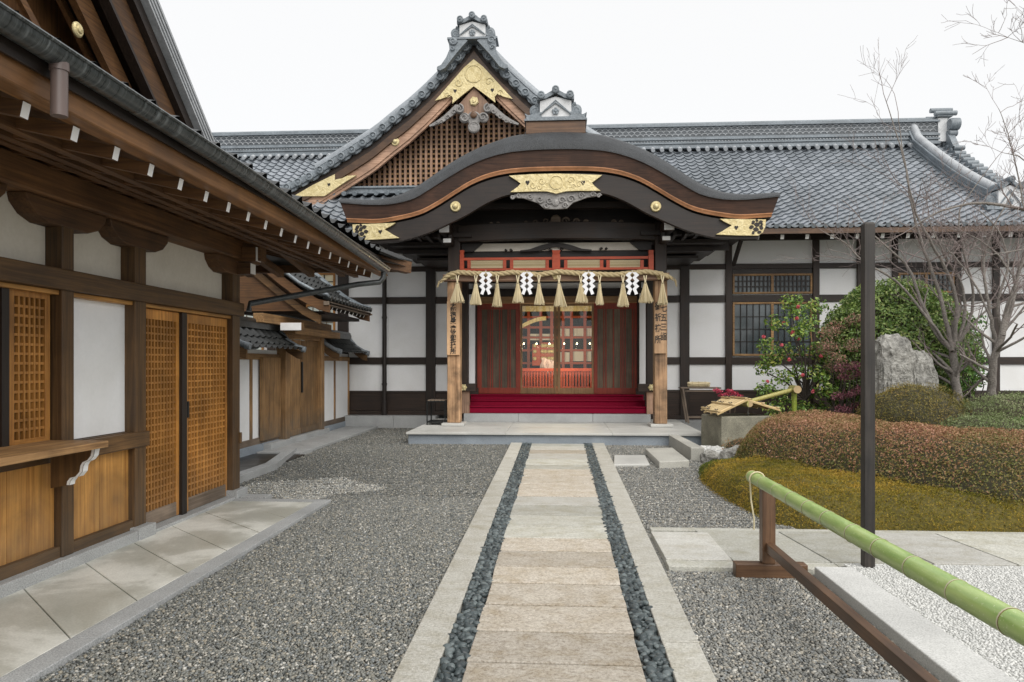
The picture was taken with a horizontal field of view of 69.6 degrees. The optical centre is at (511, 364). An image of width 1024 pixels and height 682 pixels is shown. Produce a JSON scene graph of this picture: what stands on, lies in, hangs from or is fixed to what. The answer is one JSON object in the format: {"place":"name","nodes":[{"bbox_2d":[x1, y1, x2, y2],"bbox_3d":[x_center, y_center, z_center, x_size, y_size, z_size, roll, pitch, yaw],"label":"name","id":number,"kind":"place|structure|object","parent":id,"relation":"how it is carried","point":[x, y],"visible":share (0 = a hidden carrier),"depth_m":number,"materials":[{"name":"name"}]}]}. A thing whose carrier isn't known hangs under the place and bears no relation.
{"place":"outdoors","nodes":[
{"label":"outdoors","id":0,"kind":"place"},
{"bbox_2d":[0,498,330,681],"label":"pavement","id":1,"kind":"structure","parent":0,"point":[51,624],"depth_m":4.93,"materials":[{"name":"grey stone"}]},
{"bbox_2d":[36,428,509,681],"bbox_3d":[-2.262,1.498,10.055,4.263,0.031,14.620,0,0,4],"label":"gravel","id":2,"kind":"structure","parent":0,"point":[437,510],"depth_m":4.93,"materials":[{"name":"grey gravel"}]},
{"bbox_2d":[240,477,386,498],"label":"gravel","id":3,"kind":"structure","parent":0,"point":[282,494],"depth_m":8.91,"materials":[{"name":"grey gravel"}]},
{"bbox_2d":[45,415,903,681],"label":"ground","id":4,"kind":"structure","parent":0,"point":[647,532],"depth_m":5.17,"materials":[{"name":"grey gravel"}]},
{"bbox_2d":[0,0,412,598],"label":"wooden office","id":5,"kind":"structure","parent":4,"relation":"on","point":[147,222],"depth_m":5.78,"materials":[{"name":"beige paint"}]},
{"bbox_2d":[9,289,49,445],"bbox_3d":[-3.346,0.035,5.060,0.060,1.130,0.415,0,0,4],"label":"lattice window","id":6,"kind":"structure","parent":5,"relation":"in","point":[29,312],"depth_m":5.07,"materials":[{"name":"brown wood"}]},
{"bbox_2d":[146,308,178,522],"bbox_3d":[-3.233,0.472,6.726,0.035,1.935,0.685,0,0,4],"label":"lattice door","id":7,"kind":"structure","parent":5,"relation":"in","point":[162,327],"depth_m":6.79,"materials":[{"name":"brown wood"}]},
{"bbox_2d":[187,314,226,510],"bbox_3d":[-3.170,0.472,7.606,0.080,1.935,0.920,0,0,4],"label":"lattice door","id":8,"kind":"structure","parent":5,"relation":"in","point":[206,336],"depth_m":7.62,"materials":[{"name":"brown wood"}]},
{"bbox_2d":[240,316,305,457],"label":"plaster wall","id":9,"kind":"structure","parent":4,"relation":"on","point":[260,398],"depth_m":12.44,"materials":[{"name":"white paint"}]},
{"bbox_2d":[260,357,280,440],"bbox_3d":[-4.213,0.590,12.867,0.060,1.420,0.848,0,0,4],"label":"side door","id":10,"kind":"structure","parent":9,"relation":"in","point":[270,368],"depth_m":12.82,"materials":[{"name":"brown wood"}]},
{"bbox_2d":[240,273,371,449],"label":"roofed gate","id":11,"kind":"structure","parent":4,"relation":"on","point":[302,394],"depth_m":13.80,"materials":[{"name":"brown wood"}]},
{"bbox_2d":[290,339,300,436],"bbox_3d":[-4.161,0.440,13.932,0.070,1.820,0.780,0,0,4],"label":"door leaf","id":12,"kind":"structure","parent":11,"relation":"in","point":[295,429],"depth_m":14.01,"materials":[{"name":"brown wood"}]},
{"bbox_2d":[300,340,317,433],"bbox_3d":[-4.098,0.440,14.844,0.080,1.820,0.990,0,0,4],"label":"door leaf","id":13,"kind":"structure","parent":11,"relation":"in","point":[308,366],"depth_m":14.80,"materials":[{"name":"brown wood"}]},
{"bbox_2d":[240,426,377,483],"bbox_3d":[-4.444,1.478,12.857,2.500,0.155,9.100,0,0,4],"label":"gate apron","id":14,"kind":"object","parent":4,"relation":"on","point":[261,463],"visible":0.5,"depth_m":12.18,"materials":[{"name":"grey stone"}]},
{"bbox_2d":[324,330,369,430],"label":"plaster wall","id":15,"kind":"structure","parent":4,"relation":"on","point":[336,387],"depth_m":16.84,"materials":[{"name":"white paint"}]},
{"bbox_2d":[344,415,700,430],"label":"stone plinth","id":16,"kind":"structure","parent":4,"relation":"on","point":[398,421],"depth_m":17.37,"materials":[{"name":"grey stone"}]},
{"bbox_2d":[212,11,1023,426],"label":"hall","id":17,"kind":"structure","parent":16,"relation":"on","point":[476,151],"depth_m":17.30,"materials":[{"name":"white paint"}]},
{"bbox_2d":[318,273,334,285],"bbox_3d":[-5.010,-1.925,17.922,1.430,0.590,0.057,0,0,4],"label":"window","id":18,"kind":"structure","parent":17,"relation":"in","point":[330,277],"depth_m":17.88,"materials":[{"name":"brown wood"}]},
{"bbox_2d":[447,301,459,354],"bbox_3d":[-1.230,-0.757,15.430,0.267,1.125,0.048,0,0,4],"label":"sign plaque","id":19,"kind":"object","parent":17,"relation":"attached to","point":[453,328],"visible":1,"depth_m":15.41,"materials":[{"name":"brown wood"}]},
{"bbox_2d":[477,303,519,393],"bbox_3d":[-0.330,-0.378,17.661,1.049,2.157,0.050,0,0,4],"label":"panel door","id":20,"kind":"structure","parent":17,"relation":"in","point":[498,328],"depth_m":17.65,"materials":[{"name":"red paint"}]},
{"bbox_2d":[520,303,556,393],"bbox_3d":[0.636,-0.378,17.615,0.874,2.157,0.040,0,0,4],"label":"glass door","id":21,"kind":"structure","parent":17,"relation":"in","point":[522,390],"depth_m":17.59,"materials":[{"name":"brown wood"}]},
{"bbox_2d":[549,306,549,343],"bbox_3d":[0.945,-1.449,18.577,0.034,1.882,0.032,0,0,4],"label":"hanging lamp","id":22,"kind":"object","parent":17,"relation":"hanging from","point":[549,324],"visible":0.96,"depth_m":18.57,"materials":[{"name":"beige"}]},
{"bbox_2d":[436,269,676,287],"bbox_3d":[0.899,-1.776,15.174,4.956,0.389,0.112,0,0,4],"label":"sacred rope","id":23,"kind":"object","parent":17,"relation":"attached to","point":[552,272],"visible":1,"depth_m":15.14,"materials":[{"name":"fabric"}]},
{"bbox_2d":[450,275,463,302],"bbox_3d":[-1.132,-1.552,15.219,0.302,0.582,0.179,0,0,4],"label":"straw tassel","id":24,"kind":"object","parent":23,"relation":"hanging from","point":[457,296],"visible":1,"depth_m":15.19,"materials":[{"name":"beige plant"}]},
{"bbox_2d":[470,275,481,304],"bbox_3d":[-0.752,-1.530,15.194,0.260,0.622,0.154,0,0,4],"label":"straw tassel","id":25,"kind":"object","parent":23,"relation":"hanging from","point":[475,299],"visible":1,"depth_m":15.16,"materials":[{"name":"beige fabric"}]},
{"bbox_2d":[479,272,491,294],"bbox_3d":[-0.540,-1.691,15.174,0.276,0.520,0.068,0,0,4],"label":"paper streamer","id":26,"kind":"object","parent":23,"relation":"hanging from","point":[481,280],"visible":1,"depth_m":15.15,"materials":[{"name":"white paper"}]},
{"bbox_2d":[492,275,501,306],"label":"straw tassel","id":27,"kind":"object","parent":23,"relation":"hanging from","point":[497,302],"visible":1,"depth_m":15.14,"materials":[{"name":"beige plant"}]},
{"bbox_2d":[512,275,523,302],"bbox_3d":[0.124,-1.544,15.136,0.249,0.580,0.160,0,0,4],"label":"straw tassel","id":28,"kind":"object","parent":23,"relation":"hanging from","point":[517,297],"visible":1,"depth_m":15.10,"materials":[{"name":"beige plant"}]},
{"bbox_2d":[520,272,532,294],"bbox_3d":[0.305,-1.685,15.120,0.276,0.519,0.068,0,0,4],"label":"paper streamer","id":29,"kind":"object","parent":23,"relation":"hanging from","point":[523,279],"visible":1,"depth_m":15.10,"materials":[{"name":"white paper"}]},
{"bbox_2d":[534,275,544,304],"bbox_3d":[0.560,-1.521,15.107,0.224,0.619,0.132,0,0,4],"label":"straw tassel","id":30,"kind":"object","parent":23,"relation":"hanging from","point":[539,299],"visible":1,"depth_m":15.09,"materials":[{"name":"beige fabric"}]},
{"bbox_2d":[553,275,566,306],"bbox_3d":[0.988,-1.499,15.083,0.278,0.657,0.171,0,0,4],"label":"straw tassel","id":31,"kind":"object","parent":23,"relation":"hanging from","point":[560,299],"visible":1,"depth_m":15.05,"materials":[{"name":"beige plant"}]},
{"bbox_2d":[575,275,587,303],"bbox_3d":[1.424,-1.535,15.055,0.274,0.577,0.170,0,0,4],"label":"straw tassel","id":32,"kind":"object","parent":23,"relation":"hanging from","point":[581,296],"visible":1,"depth_m":15.02,"materials":[{"name":"beige plant"}]},
{"bbox_2d":[582,270,594,294],"bbox_3d":[1.567,-1.676,15.040,0.276,0.516,0.068,0,0,4],"label":"paper streamer","id":33,"kind":"object","parent":23,"relation":"hanging from","point":[584,280],"visible":1,"depth_m":15.02,"materials":[{"name":"white paper"}]},
{"bbox_2d":[595,275,603,304],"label":"straw tassel","id":34,"kind":"object","parent":23,"relation":"hanging from","point":[599,298],"visible":1,"depth_m":15.01,"materials":[{"name":"beige plant"}]},
{"bbox_2d":[617,275,628,306],"bbox_3d":[2.261,-1.490,15.001,0.246,0.654,0.148,0,0,4],"label":"straw tassel","id":35,"kind":"object","parent":23,"relation":"hanging from","point":[623,300],"visible":1,"depth_m":14.97,"materials":[{"name":"beige fabric"}]},
{"bbox_2d":[626,272,638,294],"bbox_3d":[2.449,-1.670,14.984,0.276,0.514,0.068,0,0,4],"label":"paper streamer","id":36,"kind":"object","parent":23,"relation":"hanging from","point":[631,283],"visible":1,"depth_m":14.96,"materials":[{"name":"white paper"}]},
{"bbox_2d":[638,275,653,303],"bbox_3d":[2.727,-1.527,14.971,0.309,0.574,0.189,0,0,4],"label":"straw tassel","id":37,"kind":"object","parent":23,"relation":"hanging from","point":[645,296],"visible":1,"depth_m":14.94,"materials":[{"name":"beige plant"}]},
{"bbox_2d":[657,275,667,304],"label":"straw tassel","id":38,"kind":"object","parent":23,"relation":"hanging from","point":[662,299],"visible":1,"depth_m":14.93,"materials":[{"name":"beige fabric"}]},
{"bbox_2d":[557,303,593,393],"bbox_3d":[1.515,-0.378,17.559,0.868,2.157,0.040,0,0,4],"label":"glass door","id":39,"kind":"structure","parent":17,"relation":"in","point":[559,390],"depth_m":17.54,"materials":[{"name":"brown wood"}]},
{"bbox_2d":[594,303,636,393],"bbox_3d":[2.462,-0.378,17.484,1.026,2.157,0.050,0,0,4],"label":"panel door","id":40,"kind":"structure","parent":17,"relation":"in","point":[615,328],"depth_m":17.48,"materials":[{"name":"red paint"}]},
{"bbox_2d":[654,302,666,353],"bbox_3d":[3.058,-0.763,15.158,0.254,1.078,0.048,0,0,4],"label":"sign plaque","id":41,"kind":"object","parent":17,"relation":"attached to","point":[660,329],"visible":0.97,"depth_m":15.14,"materials":[{"name":"brown wood"}]},
{"bbox_2d":[732,302,811,355],"bbox_3d":[6.085,-0.828,17.218,1.825,1.255,0.057,0,0,4],"label":"window","id":42,"kind":"structure","parent":17,"relation":"in","point":[748,327],"depth_m":17.24,"materials":[{"name":"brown wood"}]},
{"bbox_2d":[732,273,811,293],"bbox_3d":[6.085,-1.885,17.218,1.825,0.470,0.057,0,0,4],"label":"window","id":43,"kind":"structure","parent":17,"relation":"in","point":[790,283],"depth_m":17.21,"materials":[{"name":"brown wood"}]},
{"bbox_2d":[898,272,954,292],"bbox_3d":[9.561,-1.885,16.997,1.250,0.470,0.057,0,0,4],"label":"window","id":44,"kind":"structure","parent":17,"relation":"in","point":[901,275],"depth_m":16.98,"materials":[{"name":"brown wood"}]},
{"bbox_2d":[406,418,700,445],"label":"stone platform","id":45,"kind":"structure","parent":4,"relation":"on","point":[606,433],"depth_m":13.96,"materials":[{"name":"grey stone"}]},
{"bbox_2d":[426,399,446,424],"bbox_3d":[-1.591,1.019,15.833,0.408,0.528,0.524,0,0,4],"label":"umbrella rack","id":46,"kind":"object","parent":45,"relation":"on","point":[436,400],"visible":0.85,"depth_m":15.58,"materials":[{"name":"brown wood"}]},
{"bbox_2d":[464,413,650,422],"bbox_3d":[1.022,1.192,16.894,4.140,0.184,1.150,0,0,4],"label":"stone step","id":47,"kind":"object","parent":45,"relation":"on","point":[556,417],"visible":0.69,"depth_m":16.33,"materials":[{"name":"grey stone"}]},
{"bbox_2d":[678,387,720,423],"bbox_3d":[4.165,0.904,16.344,0.873,0.796,0.350,0,0,4],"label":"bench","id":48,"kind":"object","parent":45,"relation":"on","point":[685,405],"visible":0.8,"depth_m":16.20,"materials":[{"name":"brown wood"}]},
{"bbox_2d":[687,381,710,386],"bbox_3d":[4.141,0.446,16.320,0.500,0.137,0.186,0,0,4],"label":"straw bundle","id":49,"kind":"object","parent":48,"relation":"on","point":[698,384],"visible":0.99,"depth_m":16.26,"materials":[{"name":"beige wicker"}]},
{"bbox_2d":[433,442,673,681],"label":"black pebbles","id":50,"kind":"object","parent":4,"relation":"on","point":[462,634],"visible":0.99,"depth_m":4.80,"materials":[{"name":"black gravel"}]},
{"bbox_2d":[391,443,716,681],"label":"stone path","id":51,"kind":"structure","parent":4,"relation":"on","point":[555,609],"depth_m":4.71,"materials":[{"name":"beige stone"}]},
{"bbox_2d":[614,455,649,467],"bbox_3d":[1.821,1.498,11.337,0.525,0.065,1.204,0,0,7],"label":"step stone","id":52,"kind":"object","parent":4,"relation":"on","point":[630,460],"visible":0.78,"depth_m":11.21,"materials":[{"name":"grey stone"}]},
{"bbox_2d":[645,448,688,468],"bbox_3d":[2.409,1.465,11.489,0.473,0.130,1.819,0,0,4],"label":"step stone","id":53,"kind":"object","parent":4,"relation":"on","point":[666,458],"visible":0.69,"depth_m":11.06,"materials":[{"name":"grey stone"}]},
{"bbox_2d":[669,435,703,460],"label":"upright slab","id":54,"kind":"structure","parent":4,"relation":"on","point":[687,448],"depth_m":12.03,"materials":[{"name":"stone"}]},
{"bbox_2d":[700,449,718,463],"bbox_3d":[3.022,1.409,11.258,0.297,0.229,0.294,0,0,4],"label":"edging rock","id":55,"kind":"object","parent":4,"relation":"on","point":[707,455],"visible":0.59,"depth_m":11.16,"materials":[{"name":"grey stone"}]},
{"bbox_2d":[718,445,740,458],"bbox_3d":[3.359,1.362,10.968,0.578,0.323,0.405,0,0,4],"label":"edging rock","id":56,"kind":"object","parent":4,"relation":"on","point":[725,453],"visible":0.26,"depth_m":10.89,"materials":[{"name":"grey stone"}]},
{"bbox_2d":[701,413,770,446],"bbox_3d":[4.015,1.225,13.165,0.988,0.650,0.788,0,0,-11],"label":"stone basin","id":57,"kind":"object","parent":4,"relation":"on","point":[718,430],"visible":0.58,"depth_m":12.79,"materials":[{"name":"stone"}]},
{"bbox_2d":[701,395,779,414],"bbox_3d":[4.034,0.708,13.169,1.227,0.328,0.900,0,0,-11],"label":"basin cover","id":58,"kind":"object","parent":57,"relation":"on","point":[723,404],"visible":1,"depth_m":12.90,"materials":[{"name":"brown wood"}]},
{"bbox_2d":[650,527,1023,574],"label":"paved crosspath","id":59,"kind":"structure","parent":4,"relation":"on","point":[702,549],"depth_m":5.90,"materials":[{"name":"grey stone"}]},
{"bbox_2d":[700,457,1023,531],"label":"moss mound","id":60,"kind":"object","parent":4,"relation":"on","point":[942,515],"visible":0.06,"depth_m":6.76,"materials":[{"name":"plant"}]},
{"bbox_2d":[700,445,723,452],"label":"white pebbles","id":61,"kind":"object","parent":60,"relation":"on","point":[716,448],"visible":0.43,"depth_m":12.42,"materials":[{"name":"stone"}]},
{"bbox_2d":[698,456,759,477],"bbox_3d":[3.211,1.352,10.925,1.392,0.356,3.016,0,0,4],"label":"moss","id":62,"kind":"object","parent":60,"relation":"on","point":[703,465],"visible":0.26,"depth_m":9.97,"materials":[{"name":"green plant"}]},
{"bbox_2d":[698,454,1023,531],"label":"moss","id":63,"kind":"object","parent":60,"relation":"on","point":[792,470],"visible":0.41,"depth_m":7.22,"materials":[{"name":"plant"}]},
{"bbox_2d":[734,409,1023,504],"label":"azalea hedge","id":64,"kind":"object","parent":60,"relation":"on","point":[988,462],"visible":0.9,"depth_m":7.85,"materials":[{"name":"brown plant"}]},
{"bbox_2d":[855,381,973,428],"bbox_3d":[6.295,0.830,11.498,1.723,1.154,1.381,0,0,4],"label":"azalea shrub","id":65,"kind":"object","parent":60,"relation":"on","point":[916,404],"visible":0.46,"depth_m":11.15,"materials":[{"name":"green plant"}]},
{"bbox_2d":[938,411,1023,431],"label":"azalea shrub","id":66,"kind":"object","parent":60,"relation":"on","point":[989,421],"visible":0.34,"depth_m":9.38,"materials":[{"name":"green plant"}]},
{"bbox_2d":[815,567,1016,681],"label":"granite kerb","id":67,"kind":"structure","parent":4,"relation":"on","point":[938,653],"depth_m":3.96,"materials":[{"name":"grey stone"}]},
{"bbox_2d":[159,0,1023,182],"label":"sky","id":68,"kind":"structure","parent":0,"point":[251,65],"materials":[{"name":"white"}]},
{"bbox_2d":[605,445,941,681],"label":"gravel","id":69,"kind":"structure","parent":0,"point":[722,591],"depth_m":4.42,"materials":[{"name":"grey gravel"}]},
{"bbox_2d":[845,678,898,681],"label":"granite block","id":70,"kind":"structure","parent":69,"relation":"on","point":[865,680],"depth_m":3.38,"materials":[{"name":"grey stone"}]},
{"bbox_2d":[733,470,1023,681],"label":"bamboo barrier","id":71,"kind":"object","parent":69,"relation":"on","point":[1000,616],"visible":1,"depth_m":3.44,"materials":[{"name":"green wood"}]},
{"bbox_2d":[844,563,1023,681],"bbox_3d":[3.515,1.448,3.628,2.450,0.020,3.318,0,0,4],"label":"white gravel","id":72,"kind":"structure","parent":0,"point":[1015,585],"depth_m":4.51,"materials":[{"name":"white gravel"}]},
{"bbox_2d":[861,222,874,567],"bbox_3d":[2.550,0.242,5.275,0.074,2.515,0.074,0,0,4],"label":"wooden post","id":73,"kind":"object","parent":72,"relation":"on","point":[867,377],"visible":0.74,"depth_m":5.24,"materials":[{"name":"brown wood"}]},
{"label":"garden bed","id":74,"kind":"structure","parent":0,"visible":0},
{"bbox_2d":[712,387,742,412],"bbox_3d":[4.291,0.880,14.629,0.613,0.842,0.275,0,0,4],"label":"maple seedling","id":75,"kind":"object","parent":74,"relation":"on","point":[731,391],"visible":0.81,"depth_m":14.61,"materials":[{"name":"red plant"}]},
{"bbox_2d":[720,435,744,448],"bbox_3d":[3.655,1.325,11.696,0.697,0.439,0.627,0,0,4],"label":"azalea shrub","id":76,"kind":"object","parent":74,"relation":"on","point":[730,444],"visible":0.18,"depth_m":11.65,"materials":[{"name":"brown plant"}]},
{"bbox_2d":[748,385,801,414],"bbox_3d":[4.895,0.872,13.526,1.239,0.956,0.371,0,0,-32],"label":"bamboo spout","id":77,"kind":"object","parent":74,"relation":"on","point":[793,390],"visible":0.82,"depth_m":13.60,"materials":[{"name":"beige plant"}]},
{"bbox_2d":[753,293,840,415],"bbox_3d":[5.587,-0.043,14.297,1.711,2.690,1.412,0,0,4],"label":"camellia","id":78,"kind":"object","parent":74,"relation":"on","point":[806,394],"visible":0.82,"depth_m":14.21,"materials":[{"name":"green plant"}]},
{"bbox_2d":[815,313,860,413],"bbox_3d":[6.251,0.140,13.835,1.200,2.229,0.870,0,0,-11],"label":"nandina","id":79,"kind":"object","parent":74,"relation":"on","point":[836,328],"visible":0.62,"depth_m":13.75,"materials":[{"name":"red plant"}]},
{"bbox_2d":[829,361,860,416],"bbox_3d":[6.007,0.621,13.075,0.773,1.370,0.656,0,0,4],"label":"nandina","id":80,"kind":"object","parent":74,"relation":"on","point":[851,395],"visible":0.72,"depth_m":13.09,"materials":[{"name":"red plant"}]},
{"bbox_2d":[813,276,985,415],"bbox_3d":[7.535,-0.244,14.433,2.985,2.961,2.697,0,0,4],"label":"round evergreen","id":81,"kind":"object","parent":74,"relation":"on","point":[894,314],"visible":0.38,"depth_m":13.74,"materials":[{"name":"green plant"}]},
{"bbox_2d":[775,35,1023,401],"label":"bare tree","id":82,"kind":"object","parent":74,"relation":"on","point":[953,370],"visible":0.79,"depth_m":12.96,"materials":[{"name":"grey plant"}]},
{"bbox_2d":[875,333,938,396],"bbox_3d":[6.656,0.505,12.586,1.039,2.078,0.760,0,0,4],"label":"standing rock","id":83,"kind":"object","parent":74,"relation":"on","point":[898,358],"visible":0.47,"depth_m":12.30,"materials":[{"name":"grey stone"}]},
{"bbox_2d":[859,0,1023,292],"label":"bare tree","id":84,"kind":"object","parent":74,"relation":"on","point":[1011,206],"visible":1,"depth_m":10.85,"materials":[{"name":"grey plant"}]},
{"bbox_2d":[884,156,1023,399],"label":"bare tree","id":85,"kind":"object","parent":74,"relation":"on","point":[1005,322],"visible":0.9,"depth_m":12.15,"materials":[{"name":"grey plant"}]},
{"bbox_2d":[956,315,989,401],"bbox_3d":[8.250,0.110,13.111,0.605,1.988,1.079,0,0,37],"label":"shrub","id":86,"kind":"object","parent":74,"relation":"on","point":[972,375],"visible":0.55,"depth_m":13.05,"materials":[{"name":"green plant"}]},
{"bbox_2d":[962,390,1023,420],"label":"azalea shrub","id":87,"kind":"object","parent":74,"relation":"on","point":[1011,403],"visible":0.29,"depth_m":11.14,"materials":[{"name":"green plant"}]}
]}

